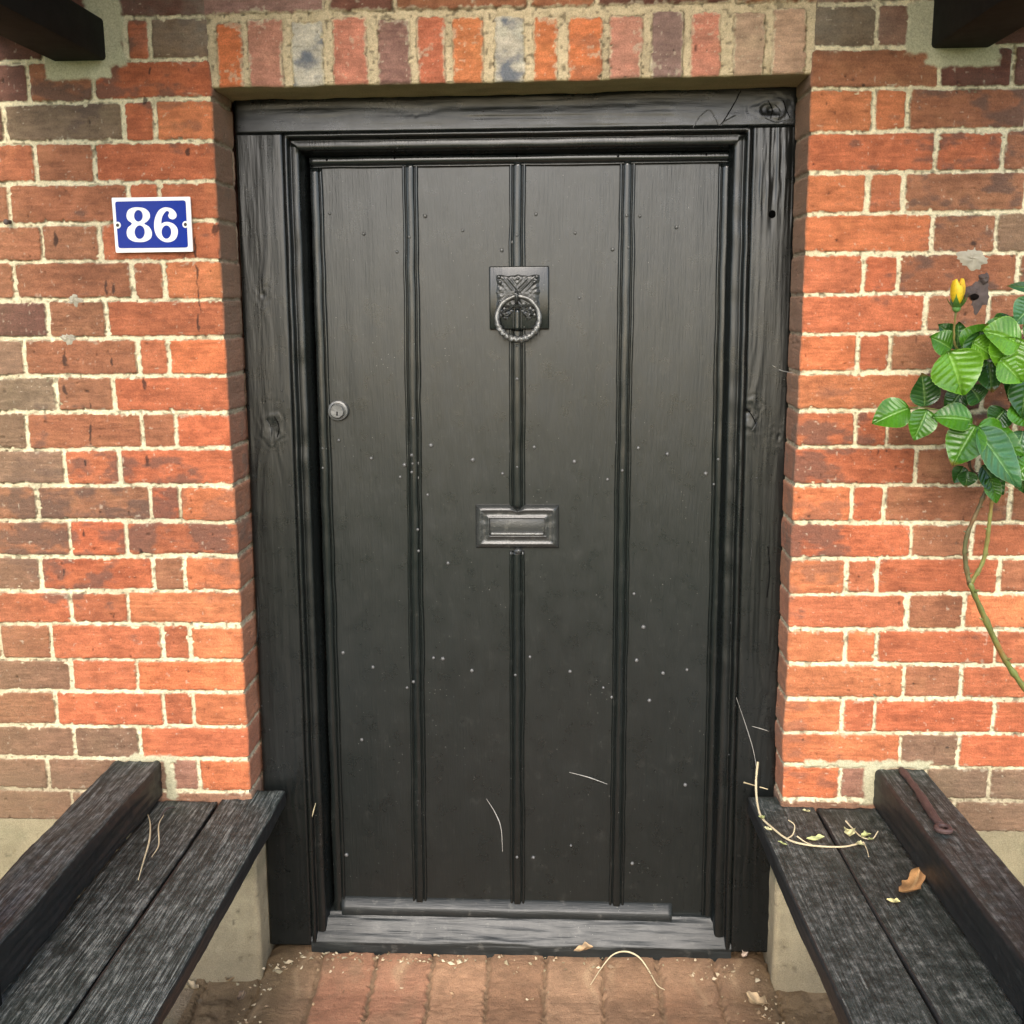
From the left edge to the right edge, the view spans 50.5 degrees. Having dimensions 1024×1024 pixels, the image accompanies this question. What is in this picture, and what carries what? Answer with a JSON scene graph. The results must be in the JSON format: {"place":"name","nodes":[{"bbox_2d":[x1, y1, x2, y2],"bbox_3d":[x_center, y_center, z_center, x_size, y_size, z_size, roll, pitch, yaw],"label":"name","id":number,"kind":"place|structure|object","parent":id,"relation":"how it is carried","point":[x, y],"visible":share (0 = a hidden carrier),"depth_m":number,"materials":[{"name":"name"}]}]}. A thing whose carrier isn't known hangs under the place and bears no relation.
{"place":"outdoors","nodes":[
{"label":"outdoors","id":0,"kind":"place"},
{"bbox_2d":[162,988,201,1023],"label":"ground","id":1,"kind":"structure","parent":0,"point":[174,1015],"depth_m":2.14,"materials":[{"name":"beige concrete"}]},
{"bbox_2d":[0,760,285,1023],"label":"bench","id":2,"kind":"object","parent":1,"relation":"on","point":[94,929],"visible":1,"depth_m":1.73,"materials":[{"name":"black paint"}]},
{"bbox_2d":[138,814,150,879],"bbox_3d":[-0.651,0.588,1.933,0.014,0.005,0.254,-3,11,-15],"label":"dry stalk","id":3,"kind":"object","parent":2,"relation":"on","point":[149,839],"visible":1,"depth_m":1.92,"materials":[{"name":"plant"}]},
{"bbox_2d":[152,815,163,855],"bbox_3d":[-0.637,0.582,1.958,0.009,0.004,0.165,-3,11,-12],"label":"dry stalk","id":4,"kind":"object","parent":2,"relation":"on","point":[158,836],"visible":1,"depth_m":1.95,"materials":[{"name":"plant"}]},
{"bbox_2d":[0,0,1023,992],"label":"brick house front","id":5,"kind":"structure","parent":1,"relation":"on","point":[126,594],"depth_m":1.94,"materials":[{"name":"red brick"}]},
{"bbox_2d":[3,219,11,224],"bbox_3d":[-0.887,-0.510,1.910,0.010,0.010,0.019,0,11,2],"label":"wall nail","id":6,"kind":"object","parent":5,"relation":"attached to","point":[6,222],"depth_m":1.90,"materials":[{"name":"metal"}]},
{"bbox_2d":[112,197,193,252],"bbox_3d":[-0.627,-0.501,1.897,0.139,0.094,0.007,0,11,2],"label":"house number sign","id":7,"kind":"object","parent":5,"relation":"attached to","point":[151,224],"visible":1,"depth_m":1.89,"materials":[{"name":"blue metal"}]},
{"bbox_2d":[234,87,796,961],"bbox_3d":[0.008,0.079,2.126,1.016,1.766,0.107,0,9,2],"label":"door frame","id":8,"kind":"object","parent":5,"relation":"attached to","point":[282,141],"visible":0.88,"depth_m":2.06,"materials":[{"name":"black paint"}]},
{"bbox_2d":[309,152,728,921],"bbox_3d":[0.018,0.093,2.128,0.780,1.525,0.079,0,9,2],"label":"plank door","id":9,"kind":"structure","parent":8,"relation":"attached to","point":[519,374],"depth_m":2.11,"materials":[{"name":"black paint"}]},
{"bbox_2d":[487,800,502,851],"bbox_3d":[-0.035,0.636,2.207,0.033,0.114,0.005,0,11,2],"label":"cobweb strand","id":10,"kind":"object","parent":9,"relation":"attached to","point":[500,825],"visible":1,"depth_m":2.20,"materials":[{"name":"fabric"}]},
{"bbox_2d":[322,164,717,913],"bbox_3d":[0.018,0.091,2.144,0.779,1.525,0.046,0,9,2],"label":"door panel","id":11,"kind":"structure","parent":9,"relation":"in","point":[570,365],"depth_m":2.11,"materials":[{"name":"black paint"}]},
{"bbox_2d":[964,272,988,314],"bbox_3d":[0.797,-0.371,1.865,0.051,0.080,0.012,0,11,2],"label":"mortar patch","id":12,"kind":"object","parent":5,"relation":"attached to","point":[976,292],"depth_m":1.86,"materials":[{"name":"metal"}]},
{"bbox_2d":[0,0,1023,1023],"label":"porch","id":13,"kind":"object","parent":1,"relation":"on","point":[60,30],"visible":0.98,"depth_m":1.69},
{"bbox_2d":[872,278,1023,691],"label":"rose bush","id":14,"kind":"object","parent":1,"relation":"on","point":[989,355],"visible":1,"depth_m":1.78,"materials":[{"name":"green plant"}]},
{"bbox_2d":[178,944,838,1023],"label":"path","id":15,"kind":"structure","parent":0,"point":[364,992],"depth_m":2.13,"materials":[{"name":"brown brick"}]},
{"bbox_2d":[186,980,198,988],"bbox_3d":[-0.639,0.946,2.169,0.032,0.009,0.019,16,22,22],"label":"dead leaf","id":16,"kind":"object","parent":15,"relation":"on","point":[191,984],"visible":0.88,"depth_m":2.17,"materials":[{"name":"beige plant"}]},
{"bbox_2d":[237,990,245,999],"bbox_3d":[-0.532,0.952,2.136,0.015,0.009,0.027,9,22,9],"label":"dead leaf","id":17,"kind":"object","parent":15,"relation":"on","point":[241,995],"visible":1,"depth_m":2.14,"materials":[{"name":"brown plant"}]},
{"bbox_2d":[218,951,793,1023],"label":"leaf litter","id":18,"kind":"object","parent":15,"relation":"on","point":[279,971],"visible":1,"depth_m":2.17,"materials":[{"name":"beige plant"}]},
{"bbox_2d":[574,942,592,950],"bbox_3d":[0.142,0.868,2.164,0.040,0.012,0.020,-12,13,1],"label":"dead leaf","id":19,"kind":"object","parent":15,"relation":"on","point":[585,946],"visible":1,"depth_m":2.17,"materials":[{"name":"brown plant"}]},
{"bbox_2d":[590,951,664,989],"bbox_3d":[0.230,0.904,2.147,0.145,0.038,0.067,1,11,9],"label":"straw","id":20,"kind":"object","parent":15,"relation":"on","point":[633,954],"visible":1,"depth_m":2.17,"materials":[{"name":"beige plant"}]},
{"bbox_2d":[741,950,747,956],"bbox_3d":[0.468,0.886,2.180,0.016,0.009,0.015,-3,11,-12],"label":"petal","id":21,"kind":"object","parent":15,"relation":"on","point":[743,954],"visible":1,"depth_m":2.18,"materials":[{"name":"white plant"}]},
{"bbox_2d":[746,991,766,1004],"bbox_3d":[0.468,0.935,2.081,0.045,0.015,0.029,12,28,41],"label":"dead leaf","id":22,"kind":"object","parent":15,"relation":"on","point":[755,998],"visible":1,"depth_m":2.09,"materials":[{"name":"beige plant"}]},
{"bbox_2d":[747,767,1023,1023],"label":"bench","id":23,"kind":"object","parent":15,"relation":"on","point":[944,944],"visible":0.96,"depth_m":1.68,"materials":[{"name":"black paint"}]},
{"bbox_2d":[744,762,878,856],"bbox_3d":[0.517,0.538,1.970,0.160,0.070,0.300,-9,14,-38],"label":"dry vine tendril","id":24,"kind":"object","parent":23,"relation":"on","point":[850,832],"visible":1,"depth_m":1.94,"materials":[{"name":"plant"}]},
{"bbox_2d":[887,898,900,901],"bbox_3d":[0.606,0.618,1.726,0.022,0.005,0.010,0,21,28],"label":"dead leaf","id":25,"kind":"object","parent":23,"relation":"on","point":[893,900],"visible":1,"depth_m":1.73,"materials":[{"name":"yellow plant"}]},
{"bbox_2d":[899,867,925,892],"bbox_3d":[0.651,0.604,1.764,0.031,0.017,0.121,19,14,33],"label":"dead leaf","id":26,"kind":"object","parent":23,"relation":"on","point":[915,880],"visible":1,"depth_m":1.78,"materials":[{"name":"brown plant"}]}
]}

